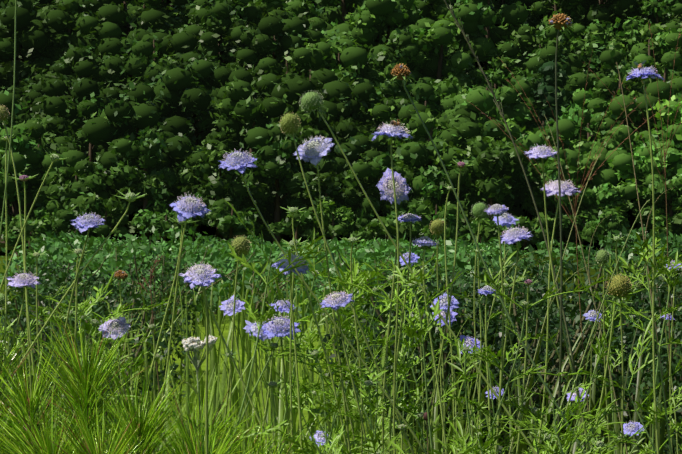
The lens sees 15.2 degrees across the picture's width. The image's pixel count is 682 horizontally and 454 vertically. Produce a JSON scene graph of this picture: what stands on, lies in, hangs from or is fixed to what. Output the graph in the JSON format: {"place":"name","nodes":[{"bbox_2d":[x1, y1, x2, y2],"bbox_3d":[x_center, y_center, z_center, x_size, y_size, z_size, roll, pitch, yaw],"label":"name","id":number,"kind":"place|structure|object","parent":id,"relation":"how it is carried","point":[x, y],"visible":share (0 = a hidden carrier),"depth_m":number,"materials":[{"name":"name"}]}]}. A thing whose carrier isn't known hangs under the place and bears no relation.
{"place":"outdoors","nodes":[
{"label":"outdoors","id":0,"kind":"place"},
{"bbox_2d":[0,226,681,453],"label":"ground cover","id":1,"kind":"object","parent":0,"point":[59,252],"depth_m":12.26,"materials":[{"name":"green plant"}]},
{"bbox_2d":[0,0,681,453],"bbox_3d":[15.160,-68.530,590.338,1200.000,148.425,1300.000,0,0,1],"label":"meadow","id":2,"kind":"structure","parent":0,"point":[208,228],"depth_m":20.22,"materials":[{"name":"green plant"}]},
{"bbox_2d":[27,374,200,453],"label":"pine sapling shoots","id":3,"kind":"object","parent":2,"relation":"on","point":[138,442],"visible":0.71,"depth_m":2.58,"materials":[{"name":"green plant"}]},
{"bbox_2d":[0,304,318,453],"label":"pine sapling needles","id":4,"kind":"object","parent":2,"relation":"on","point":[126,439],"visible":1,"depth_m":2.55,"materials":[{"name":"green plant"}]},
{"bbox_2d":[0,0,677,255],"bbox_3d":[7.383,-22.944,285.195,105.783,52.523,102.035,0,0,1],"label":"hedge branches","id":5,"kind":"object","parent":2,"relation":"on","point":[277,212],"depth_m":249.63,"materials":[{"name":"plant"}]},
{"bbox_2d":[0,0,678,453],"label":"flower stems","id":6,"kind":"object","parent":2,"relation":"on","point":[194,356],"visible":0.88,"depth_m":2.64,"materials":[{"name":"green plant"}]},
{"bbox_2d":[0,13,631,453],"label":"scabiosa seed heads","id":7,"kind":"object","parent":6,"relation":"attached to","point":[400,71],"visible":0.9,"depth_m":2.74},
{"bbox_2d":[0,24,681,453],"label":"leaves","id":8,"kind":"object","parent":6,"relation":"attached to","point":[364,288],"visible":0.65,"depth_m":2.72,"materials":[{"name":"green plant"}]},
{"bbox_2d":[6,66,680,446],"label":"scabiosa flowers","id":9,"kind":"object","parent":6,"relation":"on","point":[312,150],"visible":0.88,"depth_m":2.67,"materials":[{"name":"purple plant"}]},
{"bbox_2d":[390,64,642,125],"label":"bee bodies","id":10,"kind":"object","parent":9,"relation":"on","point":[640,66],"visible":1,"depth_m":2.56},
{"bbox_2d":[135,0,681,453],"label":"dry grass stalks","id":11,"kind":"object","parent":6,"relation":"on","point":[534,202],"depth_m":3.12,"materials":[{"name":"plant"}]},
{"bbox_2d":[0,0,681,249],"bbox_3d":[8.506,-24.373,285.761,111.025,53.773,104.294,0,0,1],"label":"hedge leaves","id":12,"kind":"object","parent":2,"relation":"on","point":[98,130],"visible":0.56,"depth_m":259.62,"materials":[{"name":"green plant"}]}
]}

